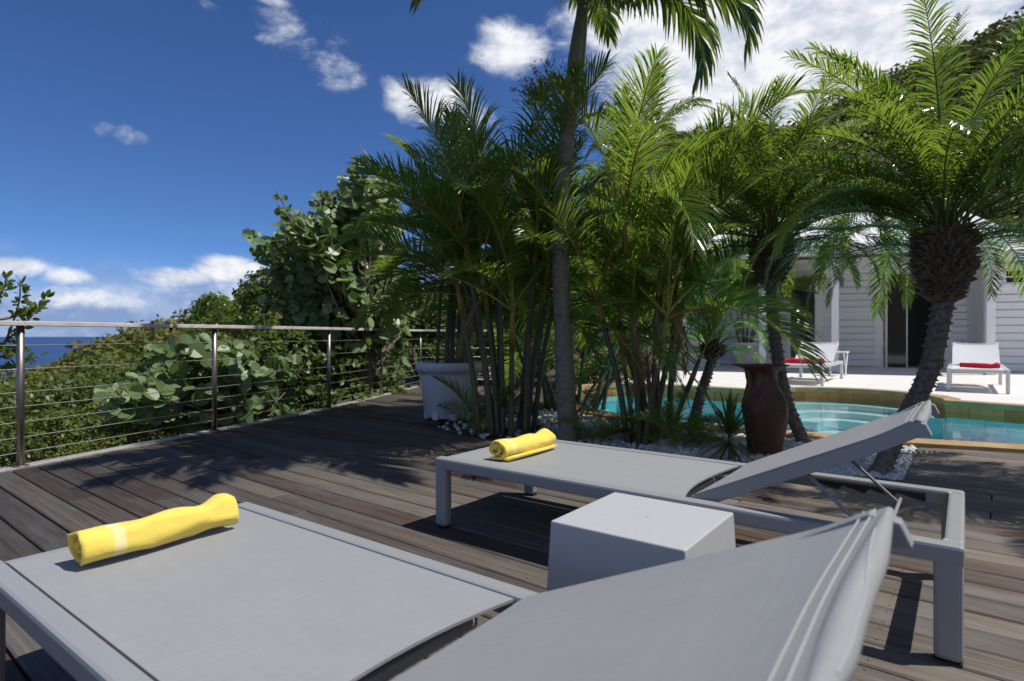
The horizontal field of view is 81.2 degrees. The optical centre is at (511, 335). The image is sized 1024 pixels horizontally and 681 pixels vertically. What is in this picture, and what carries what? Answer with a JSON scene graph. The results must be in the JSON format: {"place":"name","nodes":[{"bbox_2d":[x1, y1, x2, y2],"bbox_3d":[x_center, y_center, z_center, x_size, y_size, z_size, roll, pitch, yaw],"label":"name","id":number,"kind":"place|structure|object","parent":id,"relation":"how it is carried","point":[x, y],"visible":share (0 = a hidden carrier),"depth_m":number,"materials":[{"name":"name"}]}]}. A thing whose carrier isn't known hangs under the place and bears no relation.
{"place":"outdoors","nodes":[
{"label":"outdoors","id":0,"kind":"place"},
{"bbox_2d":[0,337,101,376],"bbox_3d":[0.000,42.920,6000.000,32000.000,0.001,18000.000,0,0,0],"label":"sea","id":1,"kind":"structure","parent":0,"point":[39,347],"depth_m":2078.81,"materials":[{"name":"liquid"}]},
{"bbox_2d":[0,0,1023,336],"label":"sky","id":2,"kind":"structure","parent":0,"point":[140,140],"materials":[{"name":"blue"}]},
{"bbox_2d":[8,52,1023,448],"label":"hillside ground","id":3,"kind":"structure","parent":0,"point":[552,374],"depth_m":34.78,"materials":[{"name":"green plant"}]},
{"bbox_2d":[0,270,54,436],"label":"leafy shrub","id":4,"kind":"object","parent":3,"relation":"on","point":[34,307],"visible":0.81,"depth_m":5.15,"materials":[{"name":"green plant"}]},
{"bbox_2d":[0,353,138,458],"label":"shrub","id":5,"kind":"object","parent":3,"relation":"on","point":[85,393],"visible":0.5,"depth_m":11.08,"materials":[{"name":"green plant"}]},
{"bbox_2d":[0,409,145,467],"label":"shrub","id":6,"kind":"object","parent":3,"relation":"on","point":[57,438],"visible":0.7,"depth_m":6.18,"materials":[{"name":"green plant"}]},
{"bbox_2d":[90,328,315,434],"bbox_3d":[-3.294,0.958,6.814,2.505,2.112,2.309,0,0,-32],"label":"sea grape","id":7,"kind":"object","parent":3,"relation":"on","point":[183,349],"visible":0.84,"depth_m":6.29,"materials":[{"name":"green plant"}]},
{"bbox_2d":[184,291,280,361],"bbox_3d":[-7.042,0.729,15.254,2.340,3.891,4.284,0,0,-30],"label":"shrub","id":8,"kind":"object","parent":3,"relation":"on","point":[206,307],"visible":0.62,"depth_m":14.62,"materials":[{"name":"green plant"}]},
{"bbox_2d":[0,289,484,466],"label":"hillside scrub","id":9,"kind":"object","parent":3,"relation":"on","point":[108,345],"visible":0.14,"depth_m":61.80,"materials":[{"name":"green plant"}]},
{"bbox_2d":[87,325,410,446],"bbox_3d":[-3.847,1.055,8.437,4.462,2.390,3.151,0,0,0],"label":"shrub","id":10,"kind":"object","parent":3,"relation":"on","point":[309,346],"visible":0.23,"depth_m":8.00,"materials":[{"name":"green plant"}]},
{"bbox_2d":[228,235,410,407],"bbox_3d":[-3.333,0.259,10.376,2.993,4.438,2.458,0,0,0],"label":"leafy tree","id":11,"kind":"object","parent":3,"relation":"on","point":[256,287],"visible":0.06,"depth_m":9.82,"materials":[{"name":"green plant"}]},
{"bbox_2d":[241,145,416,397],"bbox_3d":[-2.391,-0.031,8.975,2.961,5.722,1.948,0,0,-45],"label":"sea grape","id":12,"kind":"object","parent":3,"relation":"on","point":[340,297],"visible":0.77,"depth_m":8.37,"materials":[{"name":"green plant"}]},
{"bbox_2d":[324,347,411,401],"bbox_3d":[-2.290,1.444,9.463,1.131,2.771,1.857,0,0,25],"label":"sea grape","id":13,"kind":"object","parent":3,"relation":"on","point":[396,361],"visible":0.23,"depth_m":9.40,"materials":[{"name":"green plant"}]},
{"bbox_2d":[397,270,520,360],"bbox_3d":[-0.938,-0.803,19.892,6.202,3.788,3.161,0,0,0],"label":"garden shrub","id":14,"kind":"object","parent":3,"relation":"on","point":[479,298],"visible":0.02,"depth_m":19.49,"materials":[{"name":"green plant"}]},
{"bbox_2d":[594,284,680,357],"bbox_3d":[2.998,-0.178,14.141,2.260,2.526,2.962,0,0,23],"label":"garden shrub","id":15,"kind":"object","parent":3,"relation":"on","point":[638,326],"depth_m":13.73,"materials":[{"name":"green plant"}]},
{"bbox_2d":[506,6,1023,373],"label":"hillside scrub","id":16,"kind":"object","parent":3,"relation":"on","point":[982,42],"visible":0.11,"depth_m":40.86,"materials":[{"name":"green plant"}]},
{"bbox_2d":[394,377,916,452],"bbox_3d":[0.128,1.188,8.724,5.778,0.465,10.297,0,0,-5],"label":"garden bed","id":17,"kind":"object","parent":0,"point":[481,394],"depth_m":8.47,"materials":[{"name":"soil"}]},
{"bbox_2d":[386,287,475,380],"bbox_3d":[-2.011,-0.075,12.878,2.743,2.329,2.864,0,0,0],"label":"garden shrub","id":18,"kind":"object","parent":17,"relation":"on","point":[424,323],"visible":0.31,"depth_m":12.20,"materials":[{"name":"green plant"}]},
{"bbox_2d":[422,320,508,376],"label":"garden shrub","id":19,"kind":"object","parent":17,"relation":"on","point":[476,354],"visible":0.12,"depth_m":11.76,"materials":[{"name":"green plant"}]},
{"bbox_2d":[430,375,537,433],"bbox_3d":[-0.242,0.661,5.749,0.906,0.586,1.106,0,0,-39],"label":"palm seedling","id":20,"kind":"object","parent":17,"relation":"on","point":[484,416],"visible":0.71,"depth_m":5.71,"materials":[{"name":"green plant"}]},
{"bbox_2d":[331,46,655,437],"bbox_3d":[0.052,-0.736,5.728,3.167,3.384,3.178,0,0,0],"label":"areca palm","id":21,"kind":"object","parent":17,"relation":"on","point":[530,243],"visible":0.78,"depth_m":5.39,"materials":[{"name":"plant"}]},
{"bbox_2d":[456,319,580,377],"bbox_3d":[0.220,0.171,12.907,3.164,1.846,2.593,0,0,0],"label":"garden shrub","id":22,"kind":"object","parent":17,"relation":"on","point":[550,339],"visible":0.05,"depth_m":13.31,"materials":[{"name":"green plant"}]},
{"bbox_2d":[411,167,753,410],"bbox_3d":[0.750,-0.440,7.733,4.080,3.295,4.291,0,0,0],"label":"areca palm","id":23,"kind":"object","parent":17,"relation":"on","point":[548,390],"visible":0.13,"depth_m":7.19,"materials":[{"name":"plant"}]},
{"bbox_2d":[536,334,632,383],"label":"garden shrub","id":24,"kind":"object","parent":17,"relation":"on","point":[594,377],"visible":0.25,"depth_m":10.46,"materials":[{"name":"green plant"}]},
{"bbox_2d":[553,388,647,443],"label":"palm seedling","id":25,"kind":"object","parent":17,"relation":"on","point":[610,428],"visible":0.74,"depth_m":5.10,"materials":[{"name":"green plant"}]},
{"bbox_2d":[438,408,917,479],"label":"white pebbles","id":26,"kind":"object","parent":17,"relation":"on","point":[906,456],"visible":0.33,"depth_m":4.90,"materials":[{"name":"white gravel"}]},
{"bbox_2d":[409,0,766,441],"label":"coconut palm","id":27,"kind":"object","parent":26,"relation":"on","point":[602,17],"visible":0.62,"depth_m":5.30,"materials":[{"name":"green plant"}]},
{"bbox_2d":[529,173,763,439],"bbox_3d":[1.112,-0.206,5.267,1.585,2.325,2.256,0,0,-26],"label":"areca palm","id":28,"kind":"object","parent":26,"relation":"on","point":[637,299],"visible":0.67,"depth_m":5.07,"materials":[{"name":"plant"}]},
{"bbox_2d":[486,43,830,446],"bbox_3d":[1.371,-0.718,5.180,3.193,3.348,3.155,0,0,0],"label":"areca palm","id":29,"kind":"object","parent":26,"relation":"on","point":[680,198],"visible":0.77,"depth_m":4.78,"materials":[{"name":"plant"}]},
{"bbox_2d":[606,390,736,448],"bbox_3d":[1.237,0.713,4.873,1.133,0.482,0.940,0,0,27],"label":"palm seedling","id":30,"kind":"object","parent":26,"relation":"on","point":[669,433],"visible":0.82,"depth_m":4.81,"materials":[{"name":"green plant"}]},
{"bbox_2d":[634,398,745,444],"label":"palm seedling","id":31,"kind":"object","parent":26,"relation":"on","point":[695,428],"visible":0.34,"depth_m":5.27,"materials":[{"name":"green plant"}]},
{"bbox_2d":[651,265,771,429],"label":"date palm","id":32,"kind":"object","parent":26,"relation":"on","point":[714,352],"visible":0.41,"depth_m":5.93,"materials":[{"name":"green plant"}]},
{"bbox_2d":[731,363,789,455],"bbox_3d":[1.939,0.589,4.654,0.420,0.722,0.374,0,0,0],"label":"urn","id":33,"kind":"object","parent":26,"relation":"on","point":[765,400],"visible":0.88,"depth_m":4.55,"materials":[{"name":"ceramic"}]},
{"bbox_2d":[623,53,931,442],"bbox_3d":[2.247,-0.659,5.273,2.525,3.267,2.122,0,0,12],"label":"date palm","id":34,"kind":"object","parent":26,"relation":"on","point":[772,201],"visible":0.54,"depth_m":5.00,"materials":[{"name":"green plant"}]},
{"bbox_2d":[732,0,1023,474],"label":"date palm","id":35,"kind":"object","parent":26,"relation":"on","point":[944,264],"visible":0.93,"depth_m":4.06,"materials":[{"name":"green plant"}]},
{"bbox_2d":[686,389,773,462],"bbox_3d":[1.576,0.721,4.392,0.716,0.673,0.754,0,0,0],"label":"dracaena","id":36,"kind":"object","parent":17,"relation":"on","point":[731,426],"visible":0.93,"depth_m":4.37,"materials":[{"name":"green plant"}]},
{"bbox_2d":[576,387,1023,450],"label":"pool basin","id":37,"kind":"object","parent":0,"point":[1002,435],"visible":0.09,"depth_m":7.33,"materials":[{"name":"stone"}]},
{"bbox_2d":[575,383,1023,410],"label":"pool coping","id":38,"kind":"object","parent":37,"relation":"on","point":[948,400],"visible":0.51,"depth_m":8.75,"materials":[{"name":"beige stone"}]},
{"bbox_2d":[576,402,1023,452],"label":"pool coping","id":39,"kind":"object","parent":37,"relation":"on","point":[964,445],"visible":0.24,"depth_m":4.92,"materials":[{"name":"beige stone"}]},
{"bbox_2d":[787,402,944,439],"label":"pool steps","id":40,"kind":"structure","parent":37,"relation":"on","point":[813,423],"depth_m":8.40,"materials":[{"name":"teal"}]},
{"bbox_2d":[581,392,1023,440],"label":"pool water","id":41,"kind":"structure","parent":0,"point":[861,405],"depth_m":7.91,"materials":[{"name":"teal liquid"}]},
{"bbox_2d":[604,364,1023,403],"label":"terrace","id":42,"kind":"structure","parent":0,"point":[976,387],"depth_m":10.73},
{"bbox_2d":[581,63,716,376],"bbox_3d":[2.509,-1.834,11.246,2.699,5.708,2.479,0,0,0],"label":"coconut palm","id":43,"kind":"object","parent":42,"relation":"on","point":[691,103],"visible":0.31,"depth_m":11.15,"materials":[{"name":"green plant"}]},
{"bbox_2d":[628,326,719,367],"bbox_3d":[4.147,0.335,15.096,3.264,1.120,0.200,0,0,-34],"label":"lounge chair","id":44,"kind":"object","parent":42,"relation":"on","point":[694,355],"depth_m":15.38,"materials":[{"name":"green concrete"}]},
{"bbox_2d":[730,342,758,363],"bbox_3d":[6.150,0.502,15.700,0.800,0.620,0.800,0,0,0],"label":"plant pot","id":45,"kind":"object","parent":42,"relation":"on","point":[746,358],"visible":0.56,"depth_m":15.41,"materials":[{"name":"white plastic"}]},
{"bbox_2d":[695,233,829,342],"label":"areca palm","id":46,"kind":"object","parent":45,"relation":"in","point":[801,281],"visible":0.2,"depth_m":15.17,"materials":[{"name":"plant"}]},
{"bbox_2d":[785,342,842,385],"bbox_3d":[5.290,0.464,10.589,0.750,0.688,2.035,0,0,37],"label":"sun lounger","id":47,"kind":"object","parent":42,"relation":"on","point":[829,349],"visible":0.59,"depth_m":10.92,"materials":[{"name":"white metal"}]},
{"bbox_2d":[784,358,824,363],"bbox_3d":[4.864,0.430,10.011,0.673,0.098,0.124,0,0,37],"label":"towel","id":48,"kind":"object","parent":47,"relation":"on","point":[793,360],"visible":0.48,"depth_m":10.02,"materials":[{"name":"red fabric"}]},
{"bbox_2d":[829,351,848,375],"bbox_3d":[6.546,0.571,12.000,0.360,0.488,0.360,0,0,37],"label":"folding table","id":49,"kind":"object","parent":42,"relation":"on","point":[844,352],"visible":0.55,"depth_m":11.92,"materials":[{"name":"white metal"}]},
{"bbox_2d":[679,208,1023,374],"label":"house","id":50,"kind":"structure","parent":42,"relation":"on","point":[896,336],"depth_m":15.18,"materials":[{"name":"white wood"}]},
{"bbox_2d":[786,273,821,357],"bbox_3d":[7.749,-0.414,15.870,0.840,2.452,0.165,0,0,21],"label":"window","id":51,"kind":"structure","parent":50,"relation":"in","point":[802,294],"depth_m":15.87,"materials":[{"name":"black glass"}]},
{"bbox_2d":[1000,269,1023,287],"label":"louvre window","id":52,"kind":"structure","parent":50,"relation":"in","point":[1008,284],"depth_m":13.12,"materials":[{"name":"white glass"}]},
{"bbox_2d":[946,342,1009,393],"bbox_3d":[7.186,0.464,9.248,0.712,0.688,2.035,0,0,37],"label":"sun lounger","id":53,"kind":"object","parent":42,"relation":"on","point":[975,353],"visible":0.86,"depth_m":9.60,"materials":[{"name":"white metal"}]},
{"bbox_2d":[959,362,1000,368],"bbox_3d":[6.774,0.434,8.656,0.472,0.089,0.112,0,0,37],"label":"towel","id":54,"kind":"object","parent":53,"relation":"on","point":[982,365],"visible":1,"depth_m":8.62,"materials":[{"name":"red fabric"}]},
{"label":"deck underside","id":55,"kind":"structure","parent":0,"visible":0},
{"bbox_2d":[0,386,1023,680],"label":"wooden deck","id":56,"kind":"structure","parent":55,"relation":"on","point":[366,468],"depth_m":3.25,"materials":[{"name":"brown wood"}]},
{"bbox_2d":[0,386,417,472],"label":"deck edge board","id":57,"kind":"object","parent":56,"relation":"on","point":[63,458],"visible":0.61,"depth_m":5.22,"materials":[{"name":"brown wood"}]},
{"bbox_2d":[0,321,618,467],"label":"cable railing","id":58,"kind":"object","parent":56,"relation":"on","point":[20,345],"visible":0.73,"depth_m":5.12,"materials":[{"name":"metal"}]},
{"bbox_2d":[415,360,481,420],"bbox_3d":[-0.700,0.606,6.650,0.750,0.620,0.750,0,0,0],"label":"plant pot","id":59,"kind":"object","parent":56,"relation":"on","point":[435,392],"visible":0.72,"depth_m":6.38,"materials":[{"name":"white plastic"}]},
{"bbox_2d":[332,100,573,362],"bbox_3d":[-0.674,-1.093,6.784,2.830,2.893,2.308,0,0,18],"label":"areca palm","id":60,"kind":"object","parent":59,"relation":"in","point":[450,330],"visible":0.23,"depth_m":6.38,"materials":[{"name":"plant"}]},
{"bbox_2d":[0,502,913,680],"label":"sun lounger","id":61,"kind":"object","parent":56,"relation":"on","point":[255,592],"visible":0.96,"depth_m":1.12,"materials":[{"name":"grey fabric"}]},
{"bbox_2d":[68,495,239,562],"bbox_3d":[-1.000,0.542,1.698,0.111,0.098,0.422,0,0,34],"label":"towel","id":62,"kind":"object","parent":61,"relation":"on","point":[208,515],"visible":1,"depth_m":1.65,"materials":[{"name":"yellow fabric"}]},
{"bbox_2d":[547,492,735,590],"bbox_3d":[0.365,0.707,1.648,0.412,0.417,0.412,0,0,37],"label":"side table","id":63,"kind":"object","parent":56,"relation":"on","point":[613,534],"visible":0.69,"depth_m":1.56,"materials":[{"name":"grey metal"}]},
{"bbox_2d":[435,400,964,666],"bbox_3d":[0.670,0.582,2.567,2.035,0.670,0.775,0,0,37],"label":"sun lounger","id":64,"kind":"object","parent":56,"relation":"on","point":[590,470],"visible":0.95,"depth_m":2.28,"materials":[{"name":"grey fabric"}]},
{"bbox_2d":[489,428,556,460],"bbox_3d":[0.063,0.542,3.004,0.117,0.098,0.458,0,0,36],"label":"towel","id":65,"kind":"object","parent":64,"relation":"on","point":[517,447],"visible":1,"depth_m":2.93,"materials":[{"name":"yellow fabric"}]},
{"bbox_2d":[980,66,1023,240],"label":"date palm","id":66,"kind":"object","parent":56,"relation":"on","point":[1001,154],"visible":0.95,"depth_m":3.43,"materials":[{"name":"green plant"}]}
]}

